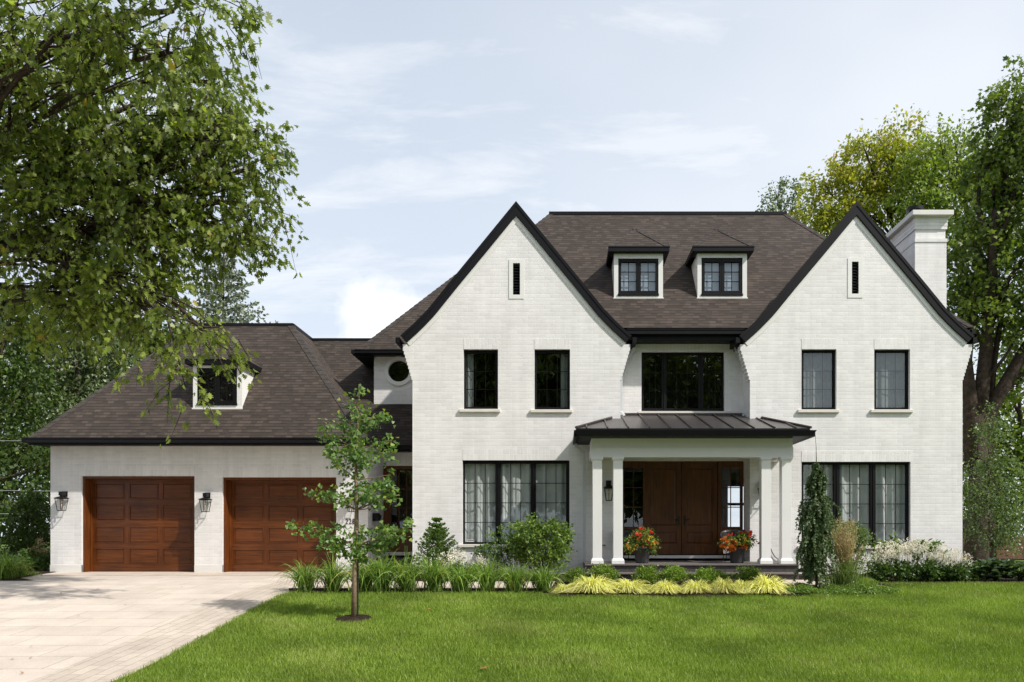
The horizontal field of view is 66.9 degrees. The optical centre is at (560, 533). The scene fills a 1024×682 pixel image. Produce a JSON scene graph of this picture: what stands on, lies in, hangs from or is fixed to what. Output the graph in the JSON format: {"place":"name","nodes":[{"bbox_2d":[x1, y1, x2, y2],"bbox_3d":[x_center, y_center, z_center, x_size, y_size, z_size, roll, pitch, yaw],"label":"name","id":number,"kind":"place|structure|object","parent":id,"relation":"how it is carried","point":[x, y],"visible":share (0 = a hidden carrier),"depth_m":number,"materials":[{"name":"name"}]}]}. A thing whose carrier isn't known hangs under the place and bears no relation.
{"place":"outdoors","nodes":[
{"label":"outdoors","id":0,"kind":"place"},
{"bbox_2d":[2,572,41,576],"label":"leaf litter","id":1,"kind":"object","parent":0,"point":[33,573],"visible":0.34,"depth_m":18.30,"materials":[{"name":"green plant"}]},
{"bbox_2d":[0,576,290,681],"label":"driveway","id":2,"kind":"structure","parent":0,"point":[78,619],"depth_m":13.10,"materials":[{"name":"beige concrete"}]},
{"bbox_2d":[27,576,325,681],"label":"driveway border","id":3,"kind":"object","parent":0,"point":[136,653],"visible":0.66,"depth_m":10.81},
{"bbox_2d":[30,572,351,575],"bbox_3d":[-9.092,1.011,19.400,8.216,0.010,1.800,0,0,0],"label":"driveway apron","id":4,"kind":"object","parent":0,"point":[162,574],"visible":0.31,"depth_m":18.91,"materials":[{"name":"beige concrete"}]},
{"bbox_2d":[314,581,554,587],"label":"path","id":5,"kind":"structure","parent":0,"point":[345,584],"depth_m":15.97,"materials":[{"name":"white stone"}]},
{"bbox_2d":[0,537,1023,681],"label":"lawn","id":6,"kind":"structure","parent":0,"point":[470,671],"depth_m":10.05,"materials":[{"name":"plant"}]},
{"bbox_2d":[0,481,49,559],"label":"shrub","id":7,"kind":"object","parent":6,"relation":"on","point":[24,528],"visible":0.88,"depth_m":21.12,"materials":[{"name":"green plant"}]},
{"bbox_2d":[0,570,49,579],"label":"planting bed","id":8,"kind":"object","parent":6,"relation":"on","point":[41,571],"visible":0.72,"depth_m":18.65,"materials":[{"name":"brown soil"}]},
{"bbox_2d":[0,550,37,578],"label":"grass clump","id":9,"kind":"object","parent":8,"relation":"on","point":[7,569],"visible":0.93,"depth_m":17.36,"materials":[{"name":"green plant"}]},
{"bbox_2d":[12,553,41,577],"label":"grass clump","id":10,"kind":"object","parent":8,"relation":"on","point":[21,570],"visible":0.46,"depth_m":17.92,"materials":[{"name":"green plant"}]},
{"bbox_2d":[6,537,49,570],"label":"shrub","id":11,"kind":"object","parent":8,"relation":"on","point":[43,562],"visible":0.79,"depth_m":20.48,"materials":[{"name":"green plant"}]},
{"bbox_2d":[0,282,80,556],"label":"woodland tree","id":12,"kind":"object","parent":6,"relation":"on","point":[9,452],"visible":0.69,"depth_m":26.64,"materials":[{"name":"green plant"}]},
{"bbox_2d":[0,307,130,552],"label":"woodland tree","id":13,"kind":"object","parent":6,"relation":"on","point":[27,475],"visible":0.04,"depth_m":38.78,"materials":[{"name":"green plant"}]},
{"bbox_2d":[0,306,147,472],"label":"woodland tree","id":14,"kind":"object","parent":6,"relation":"on","point":[91,384],"visible":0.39,"depth_m":29.52,"materials":[{"name":"green plant"}]},
{"bbox_2d":[58,297,176,403],"bbox_3d":[-18.610,-4.714,32.979,6.135,11.859,3.539,0,0,0],"label":"woodland tree","id":15,"kind":"object","parent":6,"relation":"on","point":[165,326],"visible":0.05,"depth_m":32.63,"materials":[{"name":"green plant"}]},
{"bbox_2d":[0,0,310,447],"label":"oak tree","id":16,"kind":"object","parent":6,"relation":"on","point":[52,151],"visible":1,"depth_m":12.95,"materials":[{"name":"green plant"}]},
{"bbox_2d":[173,242,278,334],"bbox_3d":[-16.571,-6.690,38.270,12.610,15.299,12.616,0,0,0],"label":"spruce tree","id":17,"kind":"object","parent":6,"relation":"on","point":[229,288],"visible":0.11,"depth_m":37.58,"materials":[{"name":"green plant"}]},
{"bbox_2d":[284,384,415,615],"bbox_3d":[-3.360,-0.494,12.402,2.144,3.796,1.038,0,0,0],"label":"young tree","id":18,"kind":"object","parent":6,"relation":"on","point":[353,452],"visible":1,"depth_m":12.34,"materials":[{"name":"green plant"}]},
{"bbox_2d":[335,614,371,622],"bbox_3d":[-3.320,1.354,12.382,0.621,0.090,0.682,0,0,0],"label":"mulch ring","id":19,"kind":"object","parent":6,"relation":"on","point":[359,617],"visible":0.87,"depth_m":12.27,"materials":[{"name":"brown soil"}]},
{"bbox_2d":[357,510,358,614],"bbox_3d":[-3.265,0.554,12.441,0.028,1.850,0.038,0,0,0],"label":"tree stake","id":20,"kind":"object","parent":6,"relation":"on","point":[358,574],"visible":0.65,"depth_m":12.43,"materials":[{"name":"brown wood"}]},
{"bbox_2d":[289,588,556,591],"bbox_3d":[-2.750,1.118,15.225,5.400,0.038,0.550,0,0,0],"label":"planting bed","id":21,"kind":"object","parent":6,"relation":"on","point":[415,590],"visible":0.5,"depth_m":15.13,"materials":[{"name":"brown soil"}]},
{"bbox_2d":[272,558,341,591],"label":"daylily","id":22,"kind":"object","parent":21,"relation":"on","point":[301,579],"visible":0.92,"depth_m":15.07,"materials":[{"name":"green plant"}]},
{"bbox_2d":[305,550,352,592],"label":"daylily","id":23,"kind":"object","parent":21,"relation":"on","point":[330,574],"visible":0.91,"depth_m":15.07,"materials":[{"name":"green plant"}]},
{"bbox_2d":[329,555,392,593],"bbox_3d":[-3.840,0.777,15.127,1.462,0.946,1.731,0,0,-22],"label":"daylily","id":24,"kind":"object","parent":21,"relation":"on","point":[365,584],"visible":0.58,"depth_m":14.97,"materials":[{"name":"green plant"}]},
{"bbox_2d":[342,549,418,593],"bbox_3d":[-3.415,0.809,15.084,1.725,1.110,1.502,0,0,44],"label":"daylily","id":25,"kind":"object","parent":21,"relation":"on","point":[382,585],"visible":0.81,"depth_m":15.01,"materials":[{"name":"green plant"}]},
{"bbox_2d":[369,549,447,591],"bbox_3d":[-2.981,0.744,15.204,1.710,1.000,1.460,0,0,-31],"label":"daylily","id":26,"kind":"object","parent":21,"relation":"on","point":[406,582],"visible":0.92,"depth_m":15.07,"materials":[{"name":"green plant"}]},
{"bbox_2d":[394,548,475,591],"bbox_3d":[-2.453,0.762,15.201,1.742,0.974,1.472,0,0,-4],"label":"daylily","id":27,"kind":"object","parent":21,"relation":"on","point":[436,584],"visible":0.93,"depth_m":15.05,"materials":[{"name":"green plant"}]},
{"bbox_2d":[429,559,491,590],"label":"daylily","id":28,"kind":"object","parent":21,"relation":"on","point":[462,583],"visible":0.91,"depth_m":15.04,"materials":[{"name":"green plant"}]},
{"bbox_2d":[456,547,523,592],"bbox_3d":[-1.403,0.758,15.169,1.615,0.959,1.378,0,0,24],"label":"daylily","id":29,"kind":"object","parent":21,"relation":"on","point":[485,584],"visible":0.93,"depth_m":15.09,"materials":[{"name":"green plant"}]},
{"bbox_2d":[482,557,543,590],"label":"daylily","id":30,"kind":"object","parent":21,"relation":"on","point":[516,581],"visible":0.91,"depth_m":15.06,"materials":[{"name":"green plant"}]},
{"bbox_2d":[514,561,576,594],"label":"daylily","id":31,"kind":"object","parent":21,"relation":"on","point":[543,583],"visible":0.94,"depth_m":15.08,"materials":[{"name":"green plant"}]},
{"bbox_2d":[393,574,566,580],"bbox_3d":[-1.490,1.017,17.930,4.780,0.037,2.340,0,0,0],"label":"planting bed","id":32,"kind":"object","parent":6,"relation":"on","point":[521,579],"depth_m":17.18,"materials":[{"name":"soil"}]},
{"bbox_2d":[405,517,465,573],"bbox_3d":[-2.786,0.327,17.523,1.392,1.427,1.281,0,0,-32],"label":"conifer","id":33,"kind":"object","parent":32,"relation":"on","point":[437,536],"visible":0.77,"depth_m":17.47,"materials":[{"name":"green plant"}]},
{"bbox_2d":[430,552,450,580],"bbox_3d":[-2.618,0.746,16.977,0.639,0.687,0.914,0,0,0],"label":"astilbe","id":34,"kind":"object","parent":32,"relation":"on","point":[442,562],"visible":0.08,"depth_m":16.99,"materials":[{"name":"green plant"}]},
{"bbox_2d":[447,547,469,574],"bbox_3d":[-2.225,0.685,16.916,0.656,0.791,0.877,0,0,0],"label":"astilbe","id":35,"kind":"object","parent":32,"relation":"on","point":[456,558],"visible":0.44,"depth_m":16.85,"materials":[{"name":"white plant"}]},
{"bbox_2d":[467,553,486,576],"bbox_3d":[-1.850,0.754,16.939,0.618,0.665,0.837,0,0,0],"label":"astilbe","id":36,"kind":"object","parent":32,"relation":"on","point":[477,561],"visible":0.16,"depth_m":16.82,"materials":[{"name":"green plant"}]},
{"bbox_2d":[470,523,518,578],"bbox_3d":[-1.431,0.428,17.480,1.240,1.319,0.838,0,0,0],"label":"layered shrub","id":37,"kind":"object","parent":32,"relation":"on","point":[493,554],"visible":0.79,"depth_m":17.44,"materials":[{"name":"green plant"}]},
{"bbox_2d":[502,512,577,578],"bbox_3d":[-0.452,0.308,17.319,1.699,1.563,1.249,0,0,0],"label":"burning bush","id":38,"kind":"object","parent":32,"relation":"on","point":[522,535],"visible":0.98,"depth_m":17.12,"materials":[{"name":"green plant"}]},
{"bbox_2d":[21,201,976,579],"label":"brick house","id":39,"kind":"structure","parent":6,"relation":"on","point":[673,377],"depth_m":19.24,"materials":[{"name":"brick"}]},
{"bbox_2d":[54,491,69,510],"bbox_3d":[-12.777,-0.829,19.788,0.266,0.508,0.283,0,0,0],"label":"wall lantern","id":40,"kind":"object","parent":39,"relation":"attached to","point":[63,494],"depth_m":19.75,"materials":[{"name":"black metal"}]},
{"bbox_2d":[83,476,193,571],"bbox_3d":[-10.900,-0.231,20.145,2.913,2.491,0.310,0,0,0],"label":"garage door","id":41,"kind":"structure","parent":39,"relation":"in","point":[131,523],"depth_m":20.25,"materials":[{"name":"brown wood"}]},
{"bbox_2d":[199,492,212,511],"bbox_3d":[-9.094,-0.796,19.788,0.266,0.508,0.283,0,0,0],"label":"wall lantern","id":42,"kind":"object","parent":39,"relation":"attached to","point":[206,495],"depth_m":19.76,"materials":[{"name":"black metal"}]},
{"bbox_2d":[224,477,335,571],"bbox_3d":[-7.253,-0.214,20.145,2.933,2.459,0.310,0,0,0],"label":"garage door","id":43,"kind":"structure","parent":39,"relation":"in","point":[256,509],"depth_m":20.25,"materials":[{"name":"brown wood"}]},
{"bbox_2d":[347,494,354,511],"bbox_3d":[-5.353,-0.796,19.788,0.266,0.508,0.283,0,0,0],"label":"wall lantern","id":44,"kind":"object","parent":39,"relation":"attached to","point":[351,504],"depth_m":19.73,"materials":[{"name":"black metal"}]},
{"bbox_2d":[372,513,381,520],"bbox_3d":[-4.878,-0.432,20.550,0.174,0.225,0.360,0,0,0],"label":"mailbox","id":45,"kind":"object","parent":39,"relation":"attached to","point":[376,516],"visible":1,"depth_m":20.38,"materials":[{"name":"black metal"}]},
{"bbox_2d":[384,356,410,385],"bbox_3d":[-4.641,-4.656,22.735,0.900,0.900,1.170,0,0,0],"label":"round window","id":46,"kind":"structure","parent":39,"relation":"in","point":[399,359],"depth_m":22.15,"materials":[{"name":"white wood"}]},
{"bbox_2d":[383,466,411,557],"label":"side door","id":47,"kind":"structure","parent":39,"relation":"in","point":[402,476],"depth_m":22.53,"materials":[{"name":"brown wood"}]},
{"bbox_2d":[459,339,499,411],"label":"window","id":48,"kind":"structure","parent":39,"relation":"in","point":[480,366],"depth_m":19.22,"materials":[{"name":"black glass"}]},
{"bbox_2d":[458,450,571,546],"bbox_3d":[-1.115,-0.856,19.107,2.792,2.403,0.334,0,0,0],"label":"window","id":49,"kind":"structure","parent":39,"relation":"in","point":[495,493],"depth_m":19.18,"materials":[{"name":"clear glass"}]},
{"bbox_2d":[530,339,571,412],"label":"window","id":50,"kind":"structure","parent":39,"relation":"in","point":[552,367],"depth_m":19.22,"materials":[{"name":"black glass"}]},
{"bbox_2d":[603,480,612,500],"bbox_3d":[1.181,-1.046,18.858,0.266,0.508,0.283,0,0,0],"label":"wall lantern","id":51,"kind":"object","parent":39,"relation":"attached to","point":[608,486],"depth_m":18.81,"materials":[{"name":"black metal"}]},
{"bbox_2d":[623,526,661,562],"bbox_3d":[1.887,0.257,17.927,0.967,0.874,0.727,0,0,0],"label":"flower pot","id":52,"kind":"object","parent":39,"relation":"on","point":[642,550],"visible":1,"depth_m":17.82,"materials":[{"name":"green plant"}]},
{"bbox_2d":[641,344,724,410],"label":"window","id":53,"kind":"structure","parent":39,"relation":"in","point":[669,381],"depth_m":21.53,"materials":[{"name":"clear glass"}]},
{"bbox_2d":[623,461,742,557],"bbox_3d":[3.068,-0.651,19.740,3.175,2.577,0.160,0,0,0],"label":"entrance door","id":54,"kind":"structure","parent":39,"relation":"in","point":[682,500],"depth_m":19.75,"materials":[{"name":"brown wood"}]},
{"bbox_2d":[717,530,758,562],"bbox_3d":[4.118,0.311,17.946,0.959,0.767,0.745,0,0,0],"label":"flower pot","id":55,"kind":"object","parent":39,"relation":"on","point":[738,545],"visible":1,"depth_m":17.80,"materials":[{"name":"orange plant"}]},
{"bbox_2d":[797,339,839,412],"bbox_3d":[6.338,-3.875,19.089,1.021,1.825,0.299,0,0,0],"label":"window","id":56,"kind":"structure","parent":39,"relation":"in","point":[817,366],"depth_m":19.20,"materials":[{"name":"grey glass"}]},
{"bbox_2d":[797,451,910,548],"bbox_3d":[7.248,-0.819,19.108,2.841,2.403,0.335,0,0,0],"label":"window","id":57,"kind":"structure","parent":39,"relation":"in","point":[872,487],"depth_m":19.17,"materials":[{"name":"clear glass"}]},
{"bbox_2d":[870,339,912,412],"bbox_3d":[8.136,-3.875,19.090,1.039,1.825,0.299,0,0,0],"label":"window","id":58,"kind":"structure","parent":39,"relation":"in","point":[890,366],"depth_m":19.20,"materials":[{"name":"glass"}]},
{"bbox_2d":[548,580,803,595],"bbox_3d":[2.575,1.107,15.675,5.650,0.149,2.450,0,0,0],"label":"planting bed","id":59,"kind":"object","parent":6,"relation":"on","point":[654,593],"visible":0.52,"depth_m":14.79,"materials":[{"name":"brown soil"}]},
{"bbox_2d":[549,583,581,592],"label":"golden grass","id":60,"kind":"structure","parent":59,"relation":"on","point":[560,588],"depth_m":14.87,"materials":[{"name":"yellow plant"}]},
{"bbox_2d":[561,566,588,583],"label":"boxwood","id":61,"kind":"object","parent":59,"relation":"on","point":[576,573],"visible":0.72,"depth_m":16.14,"materials":[{"name":"green plant"}]},
{"bbox_2d":[558,574,636,593],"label":"golden grass","id":62,"kind":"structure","parent":59,"relation":"on","point":[592,584],"depth_m":14.78,"materials":[{"name":"yellow plant"}]},
{"bbox_2d":[587,563,620,583],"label":"boxwood","id":63,"kind":"object","parent":59,"relation":"on","point":[605,570],"visible":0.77,"depth_m":16.13,"materials":[{"name":"green plant"}]},
{"bbox_2d":[599,578,659,593],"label":"golden grass","id":64,"kind":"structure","parent":59,"relation":"on","point":[630,586],"depth_m":14.80,"materials":[{"name":"yellow plant"}]},
{"bbox_2d":[630,564,663,584],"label":"boxwood","id":65,"kind":"object","parent":59,"relation":"on","point":[649,575],"visible":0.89,"depth_m":16.09,"materials":[{"name":"green plant"}]},
{"bbox_2d":[659,563,692,583],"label":"boxwood","id":66,"kind":"object","parent":59,"relation":"on","point":[675,573],"visible":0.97,"depth_m":16.14,"materials":[{"name":"green plant"}]},
{"bbox_2d":[672,578,715,593],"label":"golden grass","id":67,"kind":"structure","parent":59,"relation":"on","point":[692,586],"depth_m":14.81,"materials":[{"name":"yellow plant"}]},
{"bbox_2d":[691,566,718,583],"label":"boxwood","id":68,"kind":"object","parent":59,"relation":"on","point":[703,573],"visible":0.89,"depth_m":16.10,"materials":[{"name":"green plant"}]},
{"bbox_2d":[709,568,730,581],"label":"boxwood","id":69,"kind":"object","parent":59,"relation":"on","point":[721,574],"visible":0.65,"depth_m":16.12,"materials":[{"name":"green plant"}]},
{"bbox_2d":[700,577,742,593],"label":"golden grass","id":70,"kind":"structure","parent":59,"relation":"on","point":[722,585],"depth_m":14.79,"materials":[{"name":"yellow plant"}]},
{"bbox_2d":[728,565,763,581],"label":"boxwood","id":71,"kind":"object","parent":59,"relation":"on","point":[751,572],"visible":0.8,"depth_m":16.09,"materials":[{"name":"green plant"}]},
{"bbox_2d":[732,579,763,592],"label":"golden grass","id":72,"kind":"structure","parent":59,"relation":"on","point":[742,584],"depth_m":14.83,"materials":[{"name":"yellow plant"}]},
{"bbox_2d":[737,572,795,593],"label":"golden grass","id":73,"kind":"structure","parent":59,"relation":"on","point":[768,585],"depth_m":14.75,"materials":[{"name":"yellow plant"}]},
{"bbox_2d":[755,175,811,218],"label":"maple tree","id":74,"kind":"object","parent":6,"relation":"on","point":[778,205],"visible":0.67,"depth_m":41.89,"materials":[{"name":"green plant"}]},
{"bbox_2d":[792,436,841,588],"bbox_3d":[5.070,-0.368,15.238,0.980,3.113,0.900,0,0,0],"label":"weeping spruce","id":75,"kind":"object","parent":6,"relation":"on","point":[814,549],"visible":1,"depth_m":15.11,"materials":[{"name":"green plant"}]},
{"bbox_2d":[783,581,899,597],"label":"ground cover","id":76,"kind":"object","parent":6,"relation":"on","point":[802,587],"visible":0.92,"depth_m":14.79,"materials":[{"name":"green plant"}]},
{"bbox_2d":[788,103,966,237],"bbox_3d":[15.316,-9.958,37.861,9.123,22.265,4.494,0,0,0],"label":"maple tree","id":77,"kind":"object","parent":6,"relation":"on","point":[872,185],"visible":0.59,"depth_m":37.40,"materials":[{"name":"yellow plant"}]},
{"bbox_2d":[799,573,1023,589],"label":"planting bed","id":78,"kind":"object","parent":6,"relation":"on","point":[1004,580],"visible":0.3,"depth_m":16.64,"materials":[{"name":"brown soil"}]},
{"bbox_2d":[825,519,874,573],"bbox_3d":[6.534,0.347,17.518,1.209,1.483,0.908,0,0,0],"label":"leafy shrub","id":79,"kind":"object","parent":78,"relation":"on","point":[862,534],"visible":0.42,"depth_m":17.38,"materials":[{"name":"green plant"}]},
{"bbox_2d":[821,515,879,586],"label":"feather grass","id":80,"kind":"object","parent":78,"relation":"on","point":[845,572],"depth_m":15.32,"materials":[{"name":"green plant"}]},
{"bbox_2d":[828,576,881,587],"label":"ground cover","id":81,"kind":"object","parent":78,"relation":"on","point":[867,581],"visible":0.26,"depth_m":15.56,"materials":[{"name":"green plant"}]},
{"bbox_2d":[866,531,902,566],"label":"rhododendron","id":82,"kind":"object","parent":78,"relation":"on","point":[891,538],"visible":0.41,"depth_m":18.16,"materials":[{"name":"green plant"}]},
{"bbox_2d":[863,540,906,581],"bbox_3d":[7.021,0.607,16.826,0.882,0.952,0.821,0,0,0],"label":"astilbe","id":83,"kind":"object","parent":78,"relation":"on","point":[882,572],"visible":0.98,"depth_m":16.74,"materials":[{"name":"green plant"}]},
{"bbox_2d":[889,537,926,581],"bbox_3d":[7.506,0.585,16.815,0.766,1.013,0.829,0,0,0],"label":"astilbe","id":84,"kind":"object","parent":78,"relation":"on","point":[910,573],"visible":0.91,"depth_m":16.70,"materials":[{"name":"white plant"}]},
{"bbox_2d":[905,538,951,565],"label":"rhododendron","id":85,"kind":"object","parent":78,"relation":"on","point":[936,543],"visible":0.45,"depth_m":18.18,"materials":[{"name":"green plant"}]},
{"bbox_2d":[911,541,948,581],"bbox_3d":[8.044,0.616,16.819,0.922,0.930,0.758,0,0,-36],"label":"astilbe","id":86,"kind":"object","parent":78,"relation":"on","point":[930,572],"visible":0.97,"depth_m":16.70,"materials":[{"name":"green plant"}]},
{"bbox_2d":[935,548,957,580],"bbox_3d":[8.520,0.700,17.167,0.717,0.766,0.936,0,0,0],"label":"astilbe","id":87,"kind":"object","parent":78,"relation":"on","point":[946,564],"visible":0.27,"depth_m":17.04,"materials":[{"name":"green plant"}]},
{"bbox_2d":[940,547,977,581],"bbox_3d":[8.610,0.689,16.735,0.828,0.797,0.756,0,0,-44],"label":"astilbe","id":88,"kind":"object","parent":78,"relation":"on","point":[959,572],"visible":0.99,"depth_m":16.61,"materials":[{"name":"green plant"}]},
{"bbox_2d":[956,559,999,580],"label":"leaf plant","id":89,"kind":"object","parent":78,"relation":"on","point":[974,569],"visible":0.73,"depth_m":16.71,"materials":[{"name":"green plant"}]},
{"bbox_2d":[972,557,1017,580],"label":"leaf plant","id":90,"kind":"object","parent":78,"relation":"on","point":[1001,568],"visible":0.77,"depth_m":16.75,"materials":[{"name":"green plant"}]},
{"bbox_2d":[999,558,1023,580],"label":"leaf plant","id":91,"kind":"object","parent":78,"relation":"on","point":[1018,574],"visible":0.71,"depth_m":16.79,"materials":[{"name":"green plant"}]},
{"bbox_2d":[870,109,1022,549],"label":"maple tree","id":92,"kind":"object","parent":6,"relation":"on","point":[933,191],"visible":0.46,"depth_m":35.48,"materials":[{"name":"green plant"}]},
{"bbox_2d":[940,54,1023,564],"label":"maple tree","id":93,"kind":"object","parent":6,"relation":"on","point":[988,293],"visible":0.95,"depth_m":24.80,"materials":[{"name":"green plant"}]},
{"bbox_2d":[962,400,1023,568],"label":"yard tree","id":94,"kind":"object","parent":6,"relation":"on","point":[986,467],"visible":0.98,"depth_m":19.50,"materials":[{"name":"green plant"}]},
{"bbox_2d":[962,328,1023,549],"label":"yard tree","id":95,"kind":"object","parent":6,"relation":"on","point":[1016,432],"visible":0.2,"depth_m":32.70,"materials":[{"name":"green plant"}]},
{"bbox_2d":[962,521,1023,559],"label":"fence","id":96,"kind":"object","parent":6,"relation":"on","point":[1018,556],"visible":0.05,"depth_m":27.05,"materials":[{"name":"wood"}]},
{"bbox_2d":[0,0,1023,536],"label":"sky","id":97,"kind":"structure","parent":0,"point":[421,123],"materials":[{"name":"blue"}]},
{"bbox_2d":[623,529,637,559],"bbox_3d":[1.587,0.295,18.929,0.638,0.803,0.546,0,0,-29],"label":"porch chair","id":98,"kind":"object","parent":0,"point":[626,533],"visible":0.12,"depth_m":19.18,"materials":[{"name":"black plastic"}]},
{"bbox_2d":[646,578,683,594],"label":"golden grass","id":99,"kind":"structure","parent":0,"point":[665,586],"depth_m":14.79,"materials":[{"name":"yellow plant"}]},
{"bbox_2d":[720,529,745,560],"bbox_3d":[4.246,0.295,18.931,0.638,0.803,0.546,0,0,23],"label":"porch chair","id":100,"kind":"object","parent":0,"point":[726,532],"visible":0.2,"depth_m":19.16,"materials":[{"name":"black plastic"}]},
{"bbox_2d":[783,580,829,584],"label":"path","id":101,"kind":"structure","parent":0,"point":[801,581],"depth_m":16.45,"materials":[{"name":"beige concrete"}]}
]}

